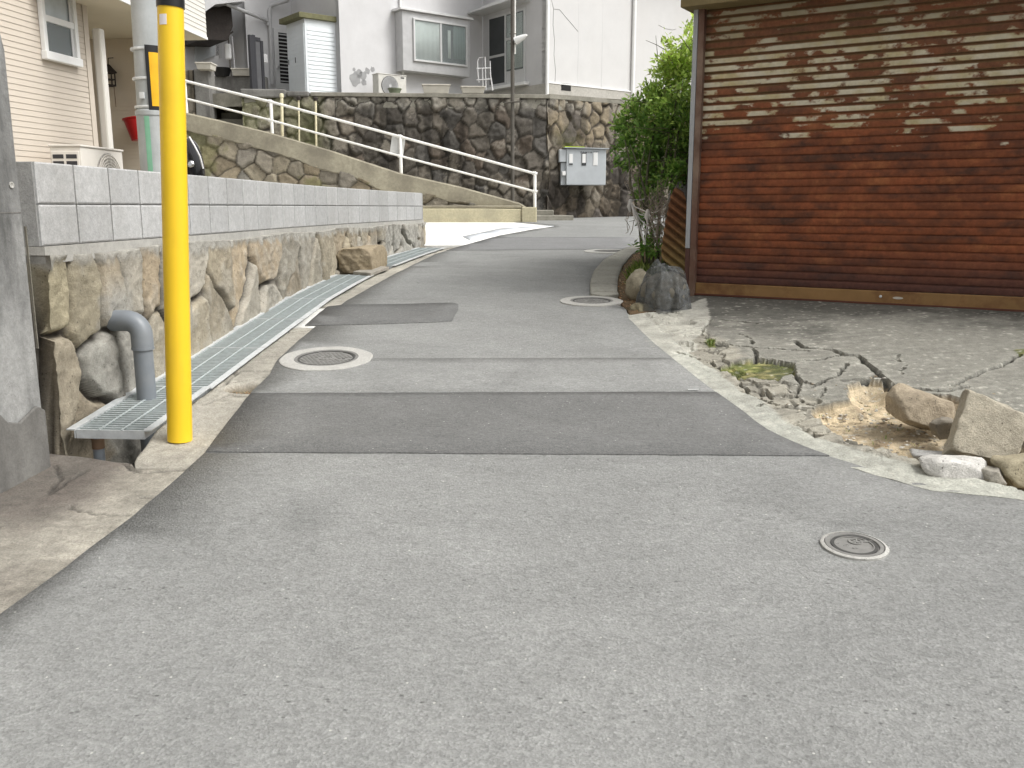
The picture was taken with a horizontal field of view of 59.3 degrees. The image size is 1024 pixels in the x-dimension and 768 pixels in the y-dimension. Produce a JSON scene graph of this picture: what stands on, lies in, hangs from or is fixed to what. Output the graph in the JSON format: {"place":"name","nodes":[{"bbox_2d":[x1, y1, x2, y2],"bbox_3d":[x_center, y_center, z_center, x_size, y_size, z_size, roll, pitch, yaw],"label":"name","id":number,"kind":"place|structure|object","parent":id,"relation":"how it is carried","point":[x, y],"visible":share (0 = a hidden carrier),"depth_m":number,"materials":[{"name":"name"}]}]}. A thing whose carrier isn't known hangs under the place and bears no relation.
{"place":"outdoors","nodes":[
{"label":"outdoors","id":0,"kind":"place"},
{"bbox_2d":[24,226,38,348],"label":"yard","id":1,"kind":"structure","parent":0,"point":[31,286],"depth_m":4.42,"materials":[{"name":"concrete"}]},
{"bbox_2d":[48,144,122,168],"bbox_3d":[-4.183,-2.039,8.932,0.334,0.600,0.826,1,11,4],"label":"air conditioner","id":2,"kind":"object","parent":1,"relation":"on","point":[82,155],"visible":0.2,"depth_m":8.59,"materials":[{"name":"white plastic"}]},
{"bbox_2d":[0,0,207,170],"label":"house","id":3,"kind":"structure","parent":1,"relation":"on","point":[58,53],"depth_m":9.10,"materials":[{"name":"beige"}]},
{"bbox_2d":[37,0,82,67],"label":"window","id":4,"kind":"structure","parent":3,"relation":"in","point":[58,24],"depth_m":8.90,"materials":[{"name":"white plastic"}]},
{"bbox_2d":[107,57,116,105],"bbox_3d":[-4.969,-3.740,11.132,0.175,0.605,0.157,-10,15,-42],"label":"wall lamp","id":5,"kind":"object","parent":3,"relation":"attached to","point":[110,70],"visible":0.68,"depth_m":11.09,"materials":[{"name":"black metal"}]},
{"bbox_2d":[122,116,137,140],"bbox_3d":[-4.663,-3.176,11.150,0.295,0.328,0.313,0,11,0],"label":"bucket","id":6,"kind":"object","parent":3,"relation":"hanging from","point":[130,122],"visible":0.43,"depth_m":11.03,"materials":[{"name":"red plastic"}]},
{"bbox_2d":[130,0,160,171],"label":"utility pole","id":7,"kind":"object","parent":1,"relation":"on","point":[144,20],"visible":0.59,"depth_m":8.49,"materials":[{"name":"concrete"}]},
{"bbox_2d":[144,44,158,109],"bbox_3d":[-3.348,-2.887,8.540,0.061,0.606,0.236,6,13,29],"label":"hazard plate","id":8,"kind":"object","parent":7,"relation":"attached to","point":[151,58],"visible":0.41,"depth_m":8.47,"materials":[{"name":"yellow plastic"}]},
{"bbox_2d":[187,136,205,175],"bbox_3d":[-2.797,-1.953,7.924,0.200,0.418,0.499,-2,11,-10],"label":"scooter","id":9,"kind":"object","parent":1,"relation":"on","point":[195,164],"visible":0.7,"depth_m":7.76,"materials":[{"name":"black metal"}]},
{"bbox_2d":[0,454,185,613],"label":"pavement","id":10,"kind":"structure","parent":0,"point":[61,513],"depth_m":3.63,"materials":[{"name":"concrete"}]},
{"bbox_2d":[0,35,50,493],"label":"concrete pillar","id":11,"kind":"structure","parent":10,"relation":"on","point":[24,451],"depth_m":3.88,"materials":[{"name":"grey concrete"}]},
{"bbox_2d":[388,88,401,92],"bbox_3d":[-2.737,-6.825,21.003,0.330,0.135,0.330,0,11,0],"label":"plant pot","id":12,"kind":"object","parent":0,"point":[394,90],"visible":0.89,"depth_m":20.89,"materials":[{"name":"plastic"}]},
{"bbox_2d":[213,93,630,114],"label":"terrace","id":13,"kind":"structure","parent":0,"point":[226,100],"depth_m":20.62,"materials":[{"name":"concrete"}]},
{"bbox_2d":[215,76,268,119],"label":"retaining wall","id":14,"kind":"structure","parent":13,"relation":"on","point":[234,83],"depth_m":21.91,"materials":[{"name":"concrete"}]},
{"bbox_2d":[214,67,231,76],"bbox_3d":[-7.055,-7.580,21.911,0.520,0.200,0.520,0,11,0],"label":"basin","id":15,"kind":"object","parent":14,"relation":"on","point":[222,71],"visible":0.73,"depth_m":21.76,"materials":[{"name":"black plastic"}]},
{"bbox_2d":[230,68,248,75],"bbox_3d":[-6.549,-7.572,21.881,0.502,0.173,0.290,0,11,0],"label":"planter box","id":16,"kind":"object","parent":14,"relation":"on","point":[240,71],"visible":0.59,"depth_m":21.76,"materials":[{"name":"beige plastic"}]},
{"bbox_2d":[247,34,267,88],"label":"gate","id":17,"kind":"structure","parent":13,"relation":"on","point":[258,57],"depth_m":21.38,"materials":[{"name":"grey metal"}]},
{"bbox_2d":[279,11,336,92],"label":"garden shed","id":18,"kind":"structure","parent":13,"relation":"on","point":[311,48],"depth_m":21.58,"materials":[{"name":"white metal"}]},
{"bbox_2d":[287,27,295,90],"bbox_3d":[-5.348,-7.803,21.924,0.015,1.672,0.490,-9,14,-37],"label":"door","id":19,"kind":"structure","parent":18,"relation":"in","point":[290,31],"depth_m":21.94,"materials":[{"name":"grey metal"}]},
{"bbox_2d":[293,23,306,90],"bbox_3d":[-5.087,-7.736,21.582,0.033,1.672,0.520,-9,14,-37],"label":"door","id":20,"kind":"structure","parent":18,"relation":"in","point":[299,45],"depth_m":21.54,"materials":[{"name":"grey metal"}]},
{"bbox_2d":[372,73,405,92],"bbox_3d":[-2.975,-7.224,21.916,0.804,0.580,0.314,-9,14,-37],"label":"air conditioner","id":21,"kind":"object","parent":13,"relation":"on","point":[383,82],"visible":0.75,"depth_m":21.72,"materials":[{"name":"white plastic"}]},
{"bbox_2d":[185,0,693,100],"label":"house","id":22,"kind":"structure","parent":13,"relation":"on","point":[597,48],"depth_m":22.93,"materials":[{"name":"white paint"}]},
{"bbox_2d":[219,43,221,57],"bbox_3d":[-7.643,-8.905,23.472,0.118,0.806,0.270,-9,14,-37],"label":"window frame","id":23,"kind":"structure","parent":22,"relation":"in","point":[220,44],"depth_m":23.40,"materials":[{"name":"grey metal"}]},
{"bbox_2d":[225,31,234,75],"bbox_3d":[-7.117,-8.335,22.738,0.246,1.115,0.120,0,11,0],"label":"gas meter","id":24,"kind":"object","parent":22,"relation":"attached to","point":[229,49],"visible":0.81,"depth_m":22.68,"materials":[{"name":"white plastic"}]},
{"bbox_2d":[273,28,288,90],"bbox_3d":[-5.848,-8.251,23.516,0.702,1.919,0.109,-9,14,-37],"label":"door","id":25,"kind":"structure","parent":22,"relation":"in","point":[279,35],"depth_m":23.36,"materials":[{"name":"metal"}]},
{"bbox_2d":[392,6,473,78],"bbox_3d":[-1.988,-8.663,22.945,2.206,1.469,0.419,-9,14,-37],"label":"bay window","id":26,"kind":"structure","parent":22,"relation":"in","point":[432,43],"depth_m":22.75,"materials":[{"name":"metal"}]},
{"bbox_2d":[467,0,530,91],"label":"glazed door","id":27,"kind":"structure","parent":22,"relation":"in","point":[499,26],"depth_m":23.30,"materials":[{"name":"glass"}]},
{"bbox_2d":[476,57,492,90],"bbox_3d":[-0.638,-7.317,21.244,0.403,0.770,0.026,-1,11,-5],"label":"drying rack","id":28,"kind":"object","parent":13,"relation":"on","point":[482,79],"visible":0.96,"depth_m":21.23,"materials":[{"name":"metal"}]},
{"bbox_2d":[424,222,551,248],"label":"driveway","id":29,"kind":"structure","parent":0,"point":[444,235],"depth_m":17.08,"materials":[{"name":"white concrete"}]},
{"bbox_2d":[0,215,1023,767],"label":"road","id":30,"kind":"structure","parent":0,"point":[396,611],"depth_m":2.85,"materials":[{"name":"grey asphalt"}]},
{"bbox_2d":[135,247,454,469],"bbox_3d":[-1.206,-0.754,9.172,0.723,0.886,10.444,1,11,6],"label":"kerb strip","id":31,"kind":"object","parent":30,"relation":"on","point":[214,409],"visible":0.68,"depth_m":5.09,"materials":[{"name":"concrete"}]},
{"bbox_2d":[66,386,210,438],"bbox_3d":[-2.007,0.143,4.908,0.440,0.121,0.771,1,11,4],"label":"drain grate","id":32,"kind":"object","parent":31,"relation":"on","point":[128,416],"visible":0.73,"depth_m":4.72,"materials":[{"name":"metal"}]},
{"bbox_2d":[156,0,192,442],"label":"yellow post","id":33,"kind":"object","parent":31,"relation":"on","point":[173,131],"visible":1,"depth_m":4.22,"materials":[{"name":"plastic"}]},
{"bbox_2d":[293,308,324,328],"bbox_3d":[-1.583,-0.533,7.248,0.216,0.078,0.807,0,11,0],"label":"cement patch","id":34,"kind":"object","parent":31,"relation":"on","point":[303,323],"visible":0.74,"depth_m":7.08,"materials":[{"name":"grey concrete"}]},
{"bbox_2d":[386,258,413,268],"bbox_3d":[-1.538,-1.492,11.139,0.440,0.081,0.996,1,11,7],"label":"drain grate","id":35,"kind":"object","parent":31,"relation":"on","point":[393,262],"visible":0.45,"depth_m":11.20,"materials":[{"name":"metal"}]},
{"bbox_2d":[387,252,430,259],"bbox_3d":[-1.409,-1.715,12.111,0.440,0.078,0.998,1,11,8],"label":"drain grate","id":36,"kind":"object","parent":31,"relation":"on","point":[415,255],"visible":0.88,"depth_m":12.07,"materials":[{"name":"metal"}]},
{"bbox_2d":[404,247,443,253],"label":"drain grate","id":37,"kind":"object","parent":31,"relation":"on","point":[427,249],"visible":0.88,"depth_m":13.01,"materials":[{"name":"metal"}]},
{"bbox_2d":[305,302,458,325],"bbox_3d":[-1.019,-0.566,7.369,1.138,0.105,0.952,0,11,0],"label":"road patch","id":38,"kind":"object","parent":30,"relation":"on","point":[359,314],"visible":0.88,"depth_m":7.29,"materials":[{"name":"grey asphalt"}]},
{"bbox_2d":[240,89,680,217],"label":"stone wall","id":39,"kind":"structure","parent":30,"relation":"on","point":[543,134],"depth_m":21.07,"materials":[{"name":"stone"}]},
{"bbox_2d":[422,84,450,92],"bbox_3d":[-1.778,-6.911,21.101,0.669,0.201,0.290,-1,11,-5],"label":"planter box","id":40,"kind":"object","parent":39,"relation":"on","point":[435,88],"visible":0.94,"depth_m":20.99,"materials":[{"name":"beige plastic"}]},
{"bbox_2d":[460,86,485,93],"bbox_3d":[-0.918,-6.913,21.176,0.580,0.157,0.290,-1,11,-5],"label":"planter box","id":41,"kind":"object","parent":39,"relation":"on","point":[472,89],"visible":0.99,"depth_m":21.07,"materials":[{"name":"beige plastic"}]},
{"bbox_2d":[558,146,608,185],"bbox_3d":[1.683,-5.223,21.588,1.179,0.891,0.602,-1,11,-6],"label":"utility cabinet","id":42,"kind":"object","parent":39,"relation":"attached to","point":[582,166],"visible":0.97,"depth_m":21.35,"materials":[{"name":"grey metal"}]},
{"bbox_2d":[569,152,572,164],"bbox_3d":[1.395,-5.319,21.277,0.110,0.299,0.012,-1,11,-6],"label":"dial window","id":43,"kind":"structure","parent":42,"relation":"in","point":[570,153],"depth_m":21.27,"materials":[{"name":"grey paint"}]},
{"bbox_2d":[582,152,585,164],"bbox_3d":[1.704,-5.327,21.308,0.110,0.299,0.012,-1,11,-6],"label":"dial window","id":44,"kind":"structure","parent":42,"relation":"in","point":[583,153],"depth_m":21.30,"materials":[{"name":"white glass"}]},
{"bbox_2d":[593,152,597,165],"bbox_3d":[1.979,-5.334,21.334,0.110,0.299,0.012,-1,11,-6],"label":"dial window","id":45,"kind":"structure","parent":42,"relation":"in","point":[595,154],"depth_m":21.33,"materials":[{"name":"white plastic"}]},
{"bbox_2d":[423,206,536,221],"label":"wall","id":46,"kind":"structure","parent":30,"relation":"on","point":[460,214],"depth_m":19.29,"materials":[{"name":"concrete"}]},
{"bbox_2d":[252,358,714,392],"bbox_3d":[-0.179,-0.046,5.586,2.723,0.108,0.784,0,11,0],"label":"road patch","id":47,"kind":"object","parent":30,"relation":"on","point":[385,375],"visible":0.77,"depth_m":5.51,"materials":[{"name":"grey asphalt"}]},
{"bbox_2d":[279,346,372,370],"bbox_3d":[-1.225,-0.158,5.940,0.601,0.091,0.611,0,11,0],"label":"manhole cover","id":48,"kind":"object","parent":47,"relation":"on","point":[326,358],"visible":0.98,"depth_m":5.91,"materials":[{"name":"concrete"}]},
{"bbox_2d":[206,392,828,455],"bbox_3d":[-0.010,0.204,4.729,2.999,0.121,1.043,0,11,0],"label":"road patch","id":49,"kind":"object","parent":30,"relation":"on","point":[628,423],"visible":0.88,"depth_m":4.65,"materials":[{"name":"grey asphalt"}]},
{"bbox_2d":[446,237,638,250],"bbox_3d":[0.560,-2.212,14.224,3.013,0.137,2.594,0,11,0],"label":"road patch","id":50,"kind":"object","parent":30,"relation":"on","point":[540,243],"visible":0.82,"depth_m":14.27,"materials":[{"name":"grey asphalt"}]},
{"bbox_2d":[537,210,573,219],"bbox_3d":[0.835,-3.693,20.582,0.920,0.563,1.300,-1,11,-7],"label":"stairway","id":51,"kind":"object","parent":30,"relation":"on","point":[545,215],"visible":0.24,"depth_m":19.96,"materials":[{"name":"concrete"}]},
{"bbox_2d":[560,296,622,306],"bbox_3d":[0.697,-0.718,7.911,0.553,0.063,0.558,0,11,0],"label":"manhole cover","id":52,"kind":"object","parent":30,"relation":"on","point":[593,301],"visible":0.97,"depth_m":7.86,"materials":[{"name":"concrete"}]},
{"bbox_2d":[584,249,621,253],"bbox_3d":[1.377,-1.873,12.780,0.714,0.054,0.719,0,11,0],"label":"manhole cover","id":53,"kind":"object","parent":30,"relation":"on","point":[608,251],"visible":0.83,"depth_m":12.72,"materials":[{"name":"metal"}]},
{"bbox_2d":[590,243,660,297],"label":"kerb","id":54,"kind":"structure","parent":30,"relation":"on","point":[605,276],"depth_m":9.71,"materials":[{"name":"concrete"}]},
{"bbox_2d":[820,531,889,560],"bbox_3d":[1.251,0.601,3.296,0.234,0.050,0.238,0,11,0],"label":"manhole cover","id":55,"kind":"object","parent":30,"relation":"on","point":[856,546],"visible":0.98,"depth_m":3.28,"materials":[{"name":"metal"}]},
{"bbox_2d":[617,248,905,314],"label":"planting soil","id":56,"kind":"structure","parent":0,"point":[626,301],"depth_m":8.74,"materials":[{"name":"brown soil"}]},
{"bbox_2d":[618,250,644,309],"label":"leaf litter","id":57,"kind":"object","parent":56,"relation":"on","point":[631,271],"visible":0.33,"depth_m":10.47,"materials":[{"name":"brown plant"}]},
{"bbox_2d":[625,268,651,300],"bbox_3d":[1.133,-0.858,7.971,0.249,0.326,0.360,0,11,0],"label":"boulder","id":58,"kind":"object","parent":56,"relation":"on","point":[634,280],"visible":0.48,"depth_m":7.88,"materials":[{"name":"stone"}]},
{"bbox_2d":[629,303,653,311],"bbox_3d":[1.095,-0.633,7.492,0.200,0.091,0.135,-5,12,-25],"label":"stone","id":59,"kind":"object","parent":56,"relation":"on","point":[640,306],"visible":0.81,"depth_m":7.45,"materials":[{"name":"brown stone"}]},
{"bbox_2d":[622,256,669,282],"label":"undergrowth","id":60,"kind":"object","parent":56,"relation":"on","point":[637,265],"visible":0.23,"depth_m":9.51,"materials":[{"name":"green plant"}]},
{"bbox_2d":[608,12,693,270],"bbox_3d":[1.817,-2.683,10.107,1.532,2.940,1.775,0,11,0],"label":"bush","id":61,"kind":"object","parent":56,"relation":"on","point":[664,124],"visible":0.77,"depth_m":10.16,"materials":[{"name":"green plant"}]},
{"bbox_2d":[627,190,670,244],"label":"tree branches","id":62,"kind":"object","parent":61,"relation":"attached to","point":[630,206],"visible":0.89,"depth_m":9.57,"materials":[{"name":"grey plant"}]},
{"bbox_2d":[624,165,676,247],"bbox_3d":[1.570,-1.913,9.672,0.568,0.912,1.511,-1,11,-6],"label":"dry vine","id":63,"kind":"object","parent":61,"relation":"attached to","point":[657,231],"visible":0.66,"depth_m":9.37,"materials":[{"name":"plant"}]},
{"bbox_2d":[639,271,686,310],"bbox_3d":[1.269,-0.767,7.518,0.426,0.347,0.370,0,11,0],"label":"boulder","id":64,"kind":"object","parent":56,"relation":"on","point":[679,280],"visible":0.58,"depth_m":7.39,"materials":[{"name":"stone"}]},
{"bbox_2d":[636,259,691,313],"bbox_3d":[1.267,-0.824,7.508,0.463,0.447,0.428,0,11,0],"label":"garden net","id":65,"kind":"object","parent":64,"relation":"on","point":[661,276],"visible":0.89,"depth_m":7.36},
{"bbox_2d":[661,187,686,277],"bbox_3d":[1.569,-1.399,8.594,0.281,0.943,0.069,4,12,21],"label":"corrugated sheet","id":66,"kind":"object","parent":56,"relation":"on","point":[673,246],"visible":0.85,"depth_m":8.59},
{"bbox_2d":[675,159,687,211],"bbox_3d":[2.082,-1.927,10.911,0.060,1.520,4.400,1,11,7],"label":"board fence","id":67,"kind":"object","parent":56,"relation":"on","point":[684,189],"visible":0.06,"depth_m":10.20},
{"bbox_2d":[627,296,1023,499],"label":"apron","id":68,"kind":"object","parent":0,"point":[825,348],"visible":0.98,"depth_m":5.60,"materials":[{"name":"concrete"}]},
{"bbox_2d":[703,338,919,445],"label":"weeds","id":69,"kind":"object","parent":68,"relation":"on","point":[710,342],"visible":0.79,"depth_m":5.77,"materials":[{"name":"green plant"}]},
{"bbox_2d":[815,431,832,435],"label":"stone","id":70,"kind":"object","parent":68,"relation":"on","point":[820,434],"visible":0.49,"depth_m":4.49,"materials":[{"name":"grey stone"}]},
{"bbox_2d":[681,0,1023,311],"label":"garage","id":71,"kind":"structure","parent":68,"relation":"on","point":[870,149],"depth_m":7.26,"materials":[{"name":"rusted painted metal"},{"name":"concrete"}]},
{"bbox_2d":[885,383,955,430],"bbox_3d":[2.099,0.121,4.593,0.343,0.237,0.236,-3,12,-15],"label":"boulder","id":72,"kind":"object","parent":68,"relation":"on","point":[911,406],"visible":0.88,"depth_m":4.51,"materials":[{"name":"stone"}]},
{"bbox_2d":[918,455,986,479],"bbox_3d":[1.959,0.378,3.988,0.292,0.110,0.160,2,11,12],"label":"boulder","id":73,"kind":"object","parent":68,"relation":"on","point":[953,466],"visible":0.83,"depth_m":3.93,"materials":[{"name":"stone"}]},
{"bbox_2d":[981,466,1006,484],"bbox_3d":[2.089,0.408,3.911,0.094,0.087,0.090,0,11,0],"label":"stone","id":74,"kind":"object","parent":68,"relation":"on","point":[992,474],"visible":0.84,"depth_m":3.88,"materials":[{"name":"grey stone"}]},
{"bbox_2d":[780,374,1020,489],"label":"gravel","id":75,"kind":"structure","parent":0,"point":[918,432],"depth_m":4.74,"materials":[{"name":"brown gravel"}]},
{"bbox_2d":[909,448,942,460],"bbox_3d":[1.966,0.344,4.205,0.206,0.062,0.119,3,11,14],"label":"stone","id":76,"kind":"object","parent":75,"relation":"on","point":[916,453],"visible":0.43,"depth_m":4.20,"materials":[{"name":"grey stone"}]},
{"bbox_2d":[929,416,952,439],"bbox_3d":[2.116,0.218,4.418,0.129,0.104,0.111,0,11,0],"label":"stone","id":77,"kind":"object","parent":75,"relation":"on","point":[940,427],"visible":0.73,"depth_m":4.39,"materials":[{"name":"brown stone"}]},
{"bbox_2d":[942,389,1023,466],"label":"boulder","id":78,"kind":"object","parent":75,"relation":"on","point":[985,428],"visible":0.81,"depth_m":4.09,"materials":[{"name":"stone"}]},
{"bbox_2d":[990,453,1023,487],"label":"stone","id":79,"kind":"object","parent":75,"relation":"on","point":[1011,466],"visible":0.76,"depth_m":3.89,"materials":[{"name":"brown stone"}]},
{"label":"ground","id":80,"kind":"structure","parent":0,"visible":0},
{"bbox_2d":[25,220,426,463],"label":"stone wall","id":81,"kind":"structure","parent":80,"relation":"on","point":[82,292],"depth_m":5.21,"materials":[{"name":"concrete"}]},
{"bbox_2d":[107,310,156,450],"bbox_3d":[-2.114,-0.018,5.057,0.238,0.796,0.124,2,11,9],"label":"drain pipe","id":82,"kind":"object","parent":81,"relation":"attached to","point":[136,326],"visible":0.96,"depth_m":4.98,"materials":[{"name":"grey plastic"}]},
{"bbox_2d":[16,162,422,245],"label":"block wall","id":83,"kind":"structure","parent":81,"relation":"on","point":[61,204],"depth_m":5.57,"materials":[{"name":"concrete"}]},
{"bbox_2d":[317,274,372,286],"bbox_3d":[-1.733,-1.065,9.320,0.440,0.085,0.742,1,11,5],"label":"drain grate","id":84,"kind":"object","parent":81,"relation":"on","point":[345,279],"visible":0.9,"depth_m":9.30,"materials":[{"name":"metal"}]},
{"bbox_2d":[353,266,388,275],"bbox_3d":[-1.554,-1.250,9.930,0.232,0.062,0.735,2,11,9],"label":"stone slab","id":85,"kind":"object","parent":84,"relation":"on","point":[380,269],"depth_m":9.69,"materials":[{"name":"stone"}]},
{"bbox_2d":[336,245,386,273],"bbox_3d":[-1.685,-1.417,10.217,0.401,0.315,0.790,1,11,6],"label":"stone block","id":86,"kind":"object","parent":81,"relation":"on","point":[362,257],"depth_m":9.86,"materials":[{"name":"brown stone"}]},
{"bbox_2d":[186,113,525,208],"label":"retaining wall","id":87,"kind":"structure","parent":80,"relation":"on","point":[231,150],"depth_m":19.40,"materials":[{"name":"concrete"}]},
{"bbox_2d":[185,79,537,206],"bbox_3d":[-3.696,-5.189,19.424,8.511,3.114,0.076,0,11,0],"label":"railing","id":88,"kind":"object","parent":87,"relation":"on","point":[271,120],"visible":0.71,"depth_m":19.38,"materials":[{"name":"white metal"}]},
{"bbox_2d":[390,136,404,154],"bbox_3d":[-2.478,-5.150,19.479,0.354,0.439,0.012,0,11,0],"label":"sign board","id":89,"kind":"object","parent":88,"relation":"attached to","point":[394,147],"visible":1,"depth_m":19.47,"materials":[{"name":"white metal"}]},
{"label":"ramp","id":90,"kind":"structure","parent":80,"relation":"on","visible":0},
{"bbox_2d":[185,70,195,114],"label":"stone wall","id":91,"kind":"structure","parent":90,"relation":"on","point":[189,75],"depth_m":20.40,"materials":[{"name":"stone"}]},
{"bbox_2d":[193,69,216,118],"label":"stone pier","id":92,"kind":"structure","parent":90,"relation":"on","point":[203,94],"depth_m":20.44,"materials":[{"name":"concrete"}]},
{"bbox_2d":[195,62,216,70],"bbox_3d":[-6.881,-7.137,20.255,0.364,0.149,0.430,0,11,0],"label":"cap","id":93,"kind":"object","parent":92,"relation":"on","point":[206,66],"visible":1,"depth_m":20.09,"materials":[{"name":"beige concrete"}]},
{"bbox_2d":[218,106,242,125],"bbox_3d":[-6.458,-5.881,21.734,0.787,1.880,2.080,0,11,0],"label":"stairway","id":94,"kind":"object","parent":90,"relation":"on","point":[231,117],"visible":0.07,"depth_m":21.20,"materials":[{"name":"concrete"}]},
{"bbox_2d":[279,93,283,135],"bbox_3d":[-4.981,-5.720,19.514,0.114,1.108,0.092,0,11,0],"label":"marker post","id":95,"kind":"object","parent":90,"relation":"on","point":[281,95],"visible":0.87,"depth_m":19.47,"materials":[{"name":"beige paint"}]},
{"bbox_2d":[296,96,300,140],"bbox_3d":[-4.607,-5.644,19.529,0.110,1.140,0.110,0,11,0],"label":"marker post","id":96,"kind":"object","parent":90,"relation":"on","point":[298,98],"visible":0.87,"depth_m":19.49,"materials":[{"name":"beige metal"}]},
{"bbox_2d":[313,97,317,145],"bbox_3d":[-4.240,-5.571,19.543,0.106,1.267,0.106,-11,16,-44],"label":"marker post","id":97,"kind":"object","parent":90,"relation":"on","point":[315,99],"visible":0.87,"depth_m":19.49,"materials":[{"name":"beige metal"}]},
{"bbox_2d":[504,0,526,200],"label":"street lamp","id":98,"kind":"object","parent":90,"relation":"on","point":[515,40],"visible":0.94,"depth_m":19.90,"materials":[{"name":"grey metal"}]},
{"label":"drain channel","id":99,"kind":"structure","parent":0,"visible":0},
{"bbox_2d":[91,439,105,460],"bbox_3d":[-2.136,0.440,4.672,0.062,0.340,0.062,0,11,0],"label":"support pipe","id":100,"kind":"object","parent":99,"relation":"on","point":[98,446],"visible":0.36,"depth_m":4.63,"materials":[{"name":"grey plastic"}]},
{"bbox_2d":[155,347,264,394],"bbox_3d":[-1.948,-0.093,5.744,0.440,0.141,0.941,1,11,4],"label":"drain grate","id":101,"kind":"object","parent":99,"relation":"on","point":[212,367],"visible":0.69,"depth_m":5.79,"materials":[{"name":"metal"}]},
{"bbox_2d":[206,318,303,350],"bbox_3d":[-1.890,-0.363,6.662,0.440,0.131,0.940,1,11,3],"label":"drain grate","id":102,"kind":"object","parent":99,"relation":"on","point":[257,333],"visible":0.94,"depth_m":6.61,"materials":[{"name":"metal"}]},
{"bbox_2d":[253,298,331,319],"bbox_3d":[-1.844,-0.621,7.583,0.440,0.115,0.940,0,11,2],"label":"drain grate","id":103,"kind":"object","parent":99,"relation":"on","point":[294,308],"visible":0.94,"depth_m":7.56,"materials":[{"name":"metal"}]},
{"bbox_2d":[285,284,355,299],"bbox_3d":[-1.795,-0.860,8.498,0.440,0.098,0.941,1,11,4],"label":"drain grate","id":104,"kind":"object","parent":99,"relation":"on","point":[332,291],"visible":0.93,"depth_m":8.48,"materials":[{"name":"metal"}]}
]}

